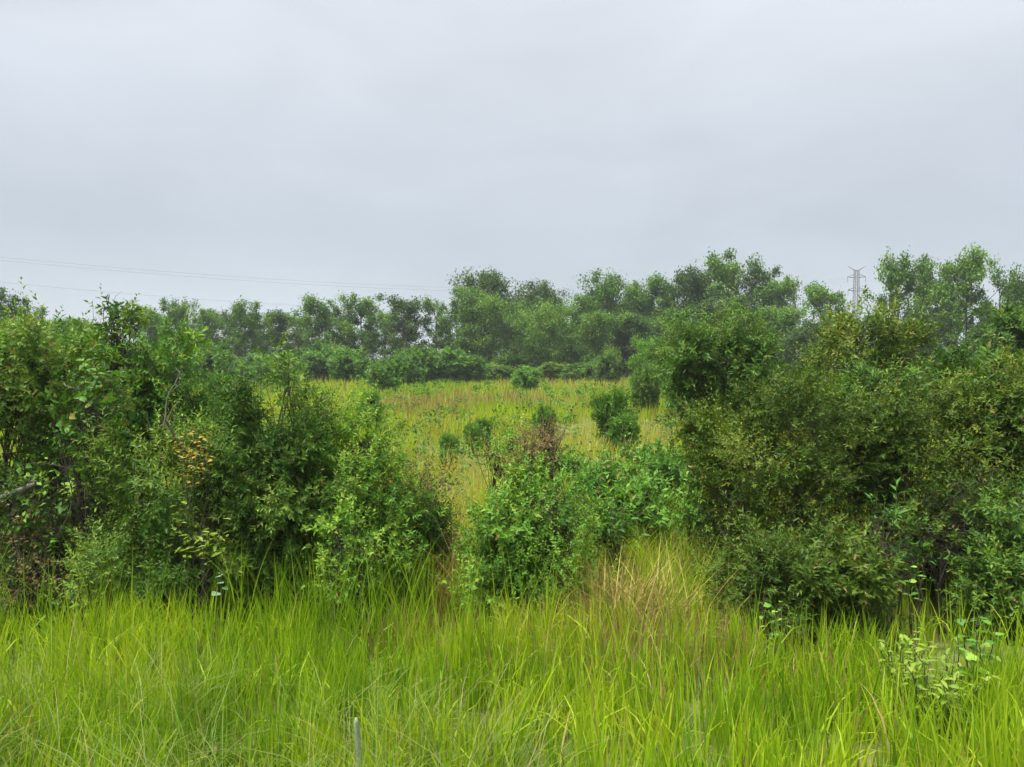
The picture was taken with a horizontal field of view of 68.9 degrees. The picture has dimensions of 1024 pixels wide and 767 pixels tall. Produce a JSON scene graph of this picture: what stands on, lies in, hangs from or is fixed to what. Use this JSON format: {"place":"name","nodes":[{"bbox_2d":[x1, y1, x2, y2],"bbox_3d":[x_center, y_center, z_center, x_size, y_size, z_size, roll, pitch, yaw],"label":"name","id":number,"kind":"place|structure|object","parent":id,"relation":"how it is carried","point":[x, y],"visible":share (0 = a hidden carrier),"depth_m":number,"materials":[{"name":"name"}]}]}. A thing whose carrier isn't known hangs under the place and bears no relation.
{"place":"outdoors","nodes":[
{"label":"outdoors","id":0,"kind":"place"},
{"bbox_2d":[0,595,686,766],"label":"wispy seed grass","id":1,"kind":"structure","parent":0,"point":[188,759],"depth_m":4.66,"materials":[{"name":"green plant"}]},
{"bbox_2d":[0,396,997,491],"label":"meadow grass","id":2,"kind":"structure","parent":0,"point":[446,422],"depth_m":27.73,"materials":[{"name":"green plant"}]},
{"bbox_2d":[0,359,1023,766],"bbox_3d":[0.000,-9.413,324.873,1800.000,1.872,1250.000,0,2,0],"label":"ground","id":3,"kind":"structure","parent":0,"point":[938,645],"depth_m":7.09,"materials":[{"name":"green plant"}]},
{"bbox_2d":[0,287,32,346],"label":"broadleaf tree","id":4,"kind":"object","parent":3,"relation":"on","point":[6,300],"visible":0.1,"depth_m":55.32,"materials":[{"name":"green plant"}]},
{"bbox_2d":[0,485,135,633],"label":"shrub","id":5,"kind":"object","parent":3,"relation":"on","point":[35,576],"visible":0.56,"depth_m":8.88,"materials":[{"name":"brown plant"}]},
{"bbox_2d":[0,277,139,626],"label":"shrub","id":6,"kind":"object","parent":3,"relation":"on","point":[27,375],"visible":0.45,"depth_m":9.26,"materials":[{"name":"green plant"}]},
{"bbox_2d":[0,290,142,536],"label":"shrub","id":7,"kind":"object","parent":3,"relation":"on","point":[106,348],"visible":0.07,"depth_m":11.42,"materials":[{"name":"green plant"}]},
{"bbox_2d":[3,358,145,618],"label":"vine column","id":8,"kind":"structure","parent":3,"relation":"on","point":[77,500],"depth_m":8.91,"materials":[{"name":"green plant"}]},
{"bbox_2d":[69,284,159,531],"bbox_3d":[-6.964,0.581,12.988,1.647,4.603,1.229,0,2,0],"label":"slender tree","id":9,"kind":"object","parent":3,"relation":"on","point":[128,316],"visible":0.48,"depth_m":12.87,"materials":[{"name":"green plant"}]},
{"bbox_2d":[43,402,229,628],"bbox_3d":[-4.325,1.729,8.882,2.084,2.996,2.151,0,2,0],"label":"shrub","id":10,"kind":"object","parent":3,"relation":"on","point":[155,525],"visible":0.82,"depth_m":8.62,"materials":[{"name":"green plant"}]},
{"bbox_2d":[119,304,173,347],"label":"broadleaf tree","id":11,"kind":"object","parent":3,"relation":"on","point":[151,330],"visible":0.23,"depth_m":97.16,"materials":[{"name":"green plant"}]},
{"bbox_2d":[91,303,243,525],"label":"shrub","id":12,"kind":"object","parent":3,"relation":"on","point":[150,398],"visible":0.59,"depth_m":12.81,"materials":[{"name":"green plant"}]},
{"bbox_2d":[157,295,209,344],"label":"broadleaf tree","id":13,"kind":"object","parent":3,"relation":"on","point":[178,313],"visible":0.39,"depth_m":99.05,"materials":[{"name":"green plant"}]},
{"bbox_2d":[170,421,215,626],"bbox_3d":[-3.663,1.723,8.589,0.573,2.588,0.396,2,3,44],"label":"autumn sapling","id":14,"kind":"object","parent":3,"relation":"on","point":[203,467],"visible":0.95,"depth_m":8.56,"materials":[{"name":"orange plant"}]},
{"bbox_2d":[165,518,230,631],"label":"leafy plant","id":15,"kind":"object","parent":3,"relation":"on","point":[206,541],"visible":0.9,"depth_m":8.36,"materials":[{"name":"green plant"}]},
{"bbox_2d":[190,308,228,347],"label":"broadleaf tree","id":16,"kind":"object","parent":3,"relation":"on","point":[212,317],"visible":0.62,"depth_m":103.08,"materials":[{"name":"green plant"}]},
{"bbox_2d":[191,340,240,385],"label":"edge shrub","id":17,"kind":"object","parent":3,"relation":"on","point":[216,353],"visible":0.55,"depth_m":69.18,"materials":[{"name":"green plant"}]},
{"bbox_2d":[195,363,251,431],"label":"field shrub","id":18,"kind":"object","parent":3,"relation":"on","point":[212,384],"visible":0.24,"depth_m":26.66,"materials":[{"name":"green plant"}]},
{"bbox_2d":[217,295,277,359],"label":"broadleaf tree","id":19,"kind":"object","parent":3,"relation":"on","point":[251,320],"visible":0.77,"depth_m":102.86,"materials":[{"name":"green plant"}]},
{"bbox_2d":[150,318,388,634],"bbox_3d":[-3.091,1.220,9.425,3.139,4.063,2.453,0,2,0],"label":"shrub","id":20,"kind":"object","parent":3,"relation":"on","point":[261,504],"visible":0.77,"depth_m":9.02,"materials":[{"name":"green plant"}]},
{"bbox_2d":[241,353,308,388],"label":"edge shrub","id":21,"kind":"object","parent":3,"relation":"on","point":[259,364],"visible":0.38,"depth_m":71.05,"materials":[{"name":"green plant"}]},
{"bbox_2d":[248,309,307,356],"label":"broadleaf tree","id":22,"kind":"object","parent":3,"relation":"on","point":[282,319],"visible":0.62,"depth_m":107.13,"materials":[{"name":"green plant"}]},
{"bbox_2d":[263,350,327,382],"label":"edge shrub","id":23,"kind":"object","parent":3,"relation":"on","point":[311,359],"visible":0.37,"depth_m":87.14,"materials":[{"name":"green plant"}]},
{"bbox_2d":[291,292,347,351],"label":"broadleaf tree","id":24,"kind":"object","parent":3,"relation":"on","point":[323,310],"visible":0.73,"depth_m":105.20,"materials":[{"name":"green plant"}]},
{"bbox_2d":[301,339,346,381],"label":"edge shrub","id":25,"kind":"object","parent":3,"relation":"on","point":[322,349],"visible":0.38,"depth_m":90.18,"materials":[{"name":"green plant"}]},
{"bbox_2d":[326,344,368,384],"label":"edge shrub","id":26,"kind":"object","parent":3,"relation":"on","point":[346,363],"visible":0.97,"depth_m":82.91,"materials":[{"name":"green plant"}]},
{"bbox_2d":[299,489,406,635],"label":"shrub","id":27,"kind":"object","parent":3,"relation":"on","point":[341,518],"visible":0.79,"depth_m":8.45,"materials":[{"name":"green plant"}]},
{"bbox_2d":[331,290,392,363],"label":"broadleaf tree","id":28,"kind":"object","parent":3,"relation":"on","point":[368,336],"visible":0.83,"depth_m":106.42,"materials":[{"name":"green plant"}]},
{"bbox_2d":[277,369,466,623],"bbox_3d":[-1.812,1.486,9.660,2.451,3.364,1.889,0,2,0],"label":"shrub","id":29,"kind":"object","parent":3,"relation":"on","point":[392,506],"visible":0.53,"depth_m":9.45,"materials":[{"name":"green plant"}]},
{"bbox_2d":[354,309,409,363],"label":"broadleaf tree","id":30,"kind":"object","parent":3,"relation":"on","point":[385,349],"visible":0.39,"depth_m":114.73,"materials":[{"name":"green plant"}]},
{"bbox_2d":[363,353,408,393],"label":"field shrub","id":31,"kind":"object","parent":3,"relation":"on","point":[387,372],"visible":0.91,"depth_m":61.30,"materials":[{"name":"green plant"}]},
{"bbox_2d":[0,525,801,654],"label":"reed grass","id":32,"kind":"structure","parent":3,"relation":"on","point":[320,598],"depth_m":8.03,"materials":[{"name":"green plant"}]},
{"bbox_2d":[380,292,433,352],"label":"broadleaf tree","id":33,"kind":"object","parent":3,"relation":"on","point":[407,327],"visible":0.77,"depth_m":107.22,"materials":[{"name":"green plant"}]},
{"bbox_2d":[390,342,435,384],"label":"edge shrub","id":34,"kind":"object","parent":3,"relation":"on","point":[414,363],"visible":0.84,"depth_m":79.07,"materials":[{"name":"green plant"}]},
{"bbox_2d":[389,432,479,587],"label":"shrub","id":35,"kind":"object","parent":3,"relation":"on","point":[436,503],"visible":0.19,"depth_m":10.33,"materials":[{"name":"green plant"}]},
{"bbox_2d":[420,295,454,356],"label":"broadleaf tree","id":36,"kind":"object","parent":3,"relation":"on","point":[439,344],"visible":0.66,"depth_m":109.73,"materials":[{"name":"green plant"}]},
{"bbox_2d":[412,344,475,382],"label":"edge shrub","id":37,"kind":"object","parent":3,"relation":"on","point":[444,365],"visible":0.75,"depth_m":81.03,"materials":[{"name":"green plant"}]},
{"bbox_2d":[434,283,499,365],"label":"broadleaf tree","id":38,"kind":"object","parent":3,"relation":"on","point":[466,316],"visible":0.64,"depth_m":101.83,"materials":[{"name":"green plant"}]},
{"bbox_2d":[448,351,489,383],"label":"edge shrub","id":39,"kind":"object","parent":3,"relation":"on","point":[480,368],"visible":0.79,"depth_m":82.54,"materials":[{"name":"green plant"}]},
{"bbox_2d":[385,520,554,632],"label":"grass tussock","id":40,"kind":"object","parent":3,"relation":"on","point":[452,562],"depth_m":9.27,"materials":[{"name":"plant"}]},
{"bbox_2d":[445,265,529,364],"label":"broadleaf tree","id":41,"kind":"object","parent":3,"relation":"on","point":[489,281],"visible":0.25,"depth_m":119.45,"materials":[{"name":"green plant"}]},
{"bbox_2d":[5,447,981,628],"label":"rough grass","id":42,"kind":"structure","parent":3,"relation":"on","point":[478,485],"depth_m":10.52,"materials":[{"name":"green plant"}]},
{"bbox_2d":[462,408,538,500],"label":"shrub","id":43,"kind":"object","parent":3,"relation":"on","point":[495,460],"visible":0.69,"depth_m":12.97,"materials":[{"name":"green plant"}]},
{"bbox_2d":[467,290,541,369],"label":"broadleaf tree","id":44,"kind":"object","parent":3,"relation":"on","point":[496,308],"visible":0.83,"depth_m":98.77,"materials":[{"name":"green plant"}]},
{"bbox_2d":[1,377,1014,505],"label":"meadow weeds","id":45,"kind":"object","parent":3,"relation":"on","point":[464,415],"visible":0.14,"depth_m":29.55,"materials":[{"name":"green plant"}]},
{"bbox_2d":[19,373,1021,418],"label":"field grass","id":46,"kind":"structure","parent":3,"relation":"on","point":[450,390],"depth_m":54.33,"materials":[{"name":"green plant"}]},
{"bbox_2d":[508,367,545,390],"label":"field shrub","id":47,"kind":"object","parent":3,"relation":"on","point":[525,377],"visible":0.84,"depth_m":65.18,"materials":[{"name":"green plant"}]},
{"bbox_2d":[438,443,617,636],"bbox_3d":[0.313,2.000,8.964,2.235,2.450,1.920,0,2,11],"label":"shrub","id":48,"kind":"object","parent":3,"relation":"on","point":[515,522],"visible":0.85,"depth_m":8.71,"materials":[{"name":"green plant"}]},
{"bbox_2d":[502,277,553,368],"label":"broadleaf tree","id":49,"kind":"object","parent":3,"relation":"on","point":[532,297],"visible":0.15,"depth_m":122.16,"materials":[{"name":"green plant"}]},
{"bbox_2d":[492,411,573,532],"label":"shrub","id":50,"kind":"object","parent":3,"relation":"on","point":[546,441],"visible":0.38,"depth_m":11.58,"materials":[{"name":"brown plant"}]},
{"bbox_2d":[508,295,588,378],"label":"broadleaf tree","id":51,"kind":"object","parent":3,"relation":"on","point":[534,330],"visible":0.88,"depth_m":96.30,"materials":[{"name":"green plant"}]},
{"bbox_2d":[538,361,578,382],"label":"edge shrub","id":52,"kind":"object","parent":3,"relation":"on","point":[555,370],"visible":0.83,"depth_m":89.11,"materials":[{"name":"green plant"}]},
{"bbox_2d":[553,445,591,486],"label":"bush","id":53,"kind":"object","parent":3,"relation":"on","point":[568,458],"visible":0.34,"depth_m":15.97,"materials":[{"name":"green plant"}]},
{"bbox_2d":[537,292,615,363],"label":"broadleaf tree","id":54,"kind":"object","parent":3,"relation":"on","point":[582,300],"visible":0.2,"depth_m":104.36,"materials":[{"name":"green plant"}]},
{"bbox_2d":[555,419,625,516],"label":"leafy weed","id":55,"kind":"object","parent":3,"relation":"on","point":[595,475],"visible":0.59,"depth_m":12.34,"materials":[{"name":"green plant"}]},
{"bbox_2d":[558,308,636,364],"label":"broadleaf tree","id":56,"kind":"object","parent":3,"relation":"on","point":[598,323],"visible":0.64,"depth_m":94.96,"materials":[{"name":"green plant"}]},
{"bbox_2d":[590,345,623,383],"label":"edge shrub","id":57,"kind":"object","parent":3,"relation":"on","point":[608,367],"visible":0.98,"depth_m":81.39,"materials":[{"name":"green plant"}]},
{"bbox_2d":[570,267,645,357],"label":"broadleaf tree","id":58,"kind":"object","parent":3,"relation":"on","point":[606,294],"visible":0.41,"depth_m":107.65,"materials":[{"name":"green plant"}]},
{"bbox_2d":[586,381,633,449],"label":"field shrub","id":59,"kind":"object","parent":3,"relation":"on","point":[604,405],"visible":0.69,"depth_m":25.08,"materials":[{"name":"green plant"}]},
{"bbox_2d":[560,472,663,597],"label":"leafy weed","id":60,"kind":"object","parent":3,"relation":"on","point":[618,523],"visible":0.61,"depth_m":10.19,"materials":[{"name":"green plant"}]},
{"bbox_2d":[522,536,718,641],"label":"grass tussock","id":61,"kind":"object","parent":3,"relation":"on","point":[609,585],"depth_m":8.37,"materials":[{"name":"plant"}]},
{"bbox_2d":[604,408,642,455],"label":"field shrub","id":62,"kind":"object","parent":3,"relation":"on","point":[622,428],"visible":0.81,"depth_m":23.90,"materials":[{"name":"green plant"}]},
{"bbox_2d":[591,309,668,377],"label":"broadleaf tree","id":63,"kind":"object","parent":3,"relation":"on","point":[628,350],"visible":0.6,"depth_m":96.15,"materials":[{"name":"green plant"}]},
{"bbox_2d":[614,276,665,365],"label":"broadleaf tree","id":64,"kind":"object","parent":3,"relation":"on","point":[635,286],"visible":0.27,"depth_m":109.92,"materials":[{"name":"green plant"}]},
{"bbox_2d":[601,448,684,557],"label":"leafy weed","id":65,"kind":"object","parent":3,"relation":"on","point":[643,488],"visible":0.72,"depth_m":11.41,"materials":[{"name":"green plant"}]},
{"bbox_2d":[628,360,662,415],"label":"field shrub","id":66,"kind":"object","parent":3,"relation":"on","point":[644,389],"visible":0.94,"depth_m":39.67,"materials":[{"name":"green plant"}]},
{"bbox_2d":[624,332,668,395],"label":"sapling","id":67,"kind":"object","parent":3,"relation":"on","point":[647,352],"visible":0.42,"depth_m":45.89,"materials":[{"name":"green plant"}]},
{"bbox_2d":[616,429,696,487],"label":"bush","id":68,"kind":"object","parent":3,"relation":"on","point":[644,457],"visible":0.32,"depth_m":16.54,"materials":[{"name":"green plant"}]},
{"bbox_2d":[538,518,777,656],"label":"grass tussock","id":69,"kind":"object","parent":3,"relation":"on","point":[651,594],"depth_m":8.26,"materials":[{"name":"plant"}]},
{"bbox_2d":[639,271,685,320],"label":"broadleaf tree","id":70,"kind":"object","parent":3,"relation":"on","point":[653,293],"visible":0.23,"depth_m":110.59,"materials":[{"name":"green plant"}]},
{"bbox_2d":[634,305,698,348],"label":"broadleaf tree","id":71,"kind":"object","parent":3,"relation":"on","point":[660,318],"visible":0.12,"depth_m":96.69,"materials":[{"name":"green plant"}]},
{"bbox_2d":[611,520,740,630],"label":"grass tussock","id":72,"kind":"object","parent":3,"relation":"on","point":[673,573],"depth_m":9.03,"materials":[{"name":"plant"}]},
{"bbox_2d":[650,259,714,374],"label":"broadleaf tree","id":73,"kind":"object","parent":3,"relation":"on","point":[694,285],"visible":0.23,"depth_m":106.29,"materials":[{"name":"green plant"}]},
{"bbox_2d":[638,440,726,514],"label":"leafy weed","id":74,"kind":"object","parent":3,"relation":"on","point":[668,469],"visible":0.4,"depth_m":13.37,"materials":[{"name":"green plant"}]},
{"bbox_2d":[656,467,728,572],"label":"leafy weed","id":75,"kind":"object","parent":3,"relation":"on","point":[684,501],"visible":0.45,"depth_m":10.77,"materials":[{"name":"green plant"}]},
{"bbox_2d":[674,295,751,370],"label":"broadleaf tree","id":76,"kind":"object","parent":3,"relation":"on","point":[710,305],"visible":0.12,"depth_m":94.96,"materials":[{"name":"green plant"}]},
{"bbox_2d":[648,274,795,501],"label":"shrub","id":77,"kind":"object","parent":3,"relation":"on","point":[735,349],"visible":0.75,"depth_m":16.15,"materials":[{"name":"green plant"}]},
{"bbox_2d":[682,247,772,328],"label":"broadleaf tree","id":78,"kind":"object","parent":3,"relation":"on","point":[722,274],"visible":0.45,"depth_m":103.64,"materials":[{"name":"green plant"}]},
{"bbox_2d":[729,257,782,336],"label":"broadleaf tree","id":79,"kind":"object","parent":3,"relation":"on","point":[759,275],"visible":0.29,"depth_m":106.38,"materials":[{"name":"green plant"}]},
{"bbox_2d":[729,302,814,380],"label":"broadleaf tree","id":80,"kind":"object","parent":3,"relation":"on","point":[784,322],"visible":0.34,"depth_m":89.90,"materials":[{"name":"green plant"}]},
{"bbox_2d":[657,332,892,619],"bbox_3d":[3.467,1.272,9.874,2.804,3.864,2.382,-1,2,-17],"label":"shrub","id":81,"kind":"object","parent":3,"relation":"on","point":[746,441],"visible":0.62,"depth_m":9.58,"materials":[{"name":"green plant"}]},
{"bbox_2d":[764,273,815,375],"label":"broadleaf tree","id":82,"kind":"object","parent":3,"relation":"on","point":[786,288],"visible":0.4,"depth_m":102.59,"materials":[{"name":"green plant"}]},
{"bbox_2d":[687,501,915,653],"bbox_3d":[3.147,2.207,8.134,2.272,1.821,2.185,0,2,0],"label":"shrub","id":83,"kind":"object","parent":3,"relation":"on","point":[813,573],"visible":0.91,"depth_m":7.88,"materials":[{"name":"green plant"}]},
{"bbox_2d":[775,316,844,380],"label":"broadleaf tree","id":84,"kind":"object","parent":3,"relation":"on","point":[794,335],"visible":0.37,"depth_m":83.77,"materials":[{"name":"green plant"}]},
{"bbox_2d":[783,280,866,357],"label":"broadleaf tree","id":85,"kind":"object","parent":3,"relation":"on","point":[816,296],"visible":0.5,"depth_m":94.97,"materials":[{"name":"green plant"}]},
{"bbox_2d":[770,282,952,506],"bbox_3d":[7.007,0.346,15.199,3.784,4.838,2.153,0,2,0],"label":"shrub","id":86,"kind":"object","parent":3,"relation":"on","point":[833,348],"visible":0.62,"depth_m":14.79,"materials":[{"name":"green plant"}]},
{"bbox_2d":[793,362,978,601],"bbox_3d":[4.860,1.424,9.878,2.023,3.430,2.371,-2,3,-42],"label":"shrub","id":87,"kind":"object","parent":3,"relation":"on","point":[883,445],"visible":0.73,"depth_m":9.53,"materials":[{"name":"green plant"}]},
{"bbox_2d":[841,477,949,642],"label":"shrub","id":88,"kind":"object","parent":3,"relation":"on","point":[896,512],"visible":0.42,"depth_m":8.64,"materials":[{"name":"green plant"}]},
{"bbox_2d":[861,245,934,356],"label":"broadleaf tree","id":89,"kind":"object","parent":3,"relation":"on","point":[897,275],"visible":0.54,"depth_m":80.49,"materials":[{"name":"green plant"}]},
{"bbox_2d":[779,337,1023,530],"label":"shrub","id":90,"kind":"object","parent":3,"relation":"on","point":[951,363],"visible":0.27,"depth_m":12.87,"materials":[{"name":"green plant"}]},
{"bbox_2d":[876,627,939,705],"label":"leafy plant","id":91,"kind":"object","parent":3,"relation":"on","point":[889,663],"visible":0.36,"depth_m":6.22,"materials":[{"name":"green plant"}]},
{"bbox_2d":[854,484,992,602],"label":"shrub","id":92,"kind":"object","parent":3,"relation":"on","point":[928,566],"visible":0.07,"depth_m":10.33,"materials":[{"name":"green plant"}]},
{"bbox_2d":[897,311,965,379],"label":"broadleaf tree","id":93,"kind":"object","parent":3,"relation":"on","point":[946,338],"visible":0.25,"depth_m":76.72,"materials":[{"name":"green plant"}]},
{"bbox_2d":[901,253,962,357],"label":"broadleaf tree","id":94,"kind":"object","parent":3,"relation":"on","point":[929,270],"visible":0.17,"depth_m":84.77,"materials":[{"name":"green plant"}]},
{"bbox_2d":[893,643,1000,742],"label":"leafy plant","id":95,"kind":"object","parent":3,"relation":"on","point":[918,665],"visible":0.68,"depth_m":5.56,"materials":[{"name":"green plant"}]},
{"bbox_2d":[887,436,1023,636],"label":"shrub","id":96,"kind":"object","parent":3,"relation":"on","point":[941,521],"visible":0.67,"depth_m":8.97,"materials":[{"name":"green plant"}]},
{"bbox_2d":[921,242,1014,353],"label":"broadleaf tree","id":97,"kind":"object","parent":3,"relation":"on","point":[970,269],"visible":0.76,"depth_m":79.05,"materials":[{"name":"green plant"}]},
{"bbox_2d":[916,332,1023,603],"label":"shrub","id":98,"kind":"object","parent":3,"relation":"on","point":[993,409],"visible":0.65,"depth_m":9.40,"materials":[{"name":"green plant"}]},
{"bbox_2d":[951,612,1003,686],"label":"leafy plant","id":99,"kind":"object","parent":3,"relation":"on","point":[971,641],"visible":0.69,"depth_m":6.21,"materials":[{"name":"green plant"}]},
{"bbox_2d":[936,439,1023,645],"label":"shrub","id":100,"kind":"object","parent":3,"relation":"on","point":[1000,566],"visible":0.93,"depth_m":8.36,"materials":[{"name":"green plant"}]},
{"bbox_2d":[941,291,1023,452],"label":"shrub","id":101,"kind":"object","parent":3,"relation":"on","point":[1010,323],"visible":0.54,"depth_m":21.86,"materials":[{"name":"green plant"}]},
{"bbox_2d":[962,261,1022,325],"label":"broadleaf tree","id":102,"kind":"object","parent":3,"relation":"on","point":[996,277],"visible":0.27,"depth_m":77.19,"materials":[{"name":"green plant"}]},
{"bbox_2d":[0,0,1023,358],"label":"sky","id":103,"kind":"structure","parent":0,"point":[407,144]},
{"bbox_2d":[365,473,728,620],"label":"tangled tall grass","id":104,"kind":"structure","parent":0,"point":[631,550],"depth_m":10.19,"materials":[{"name":"green plant"}]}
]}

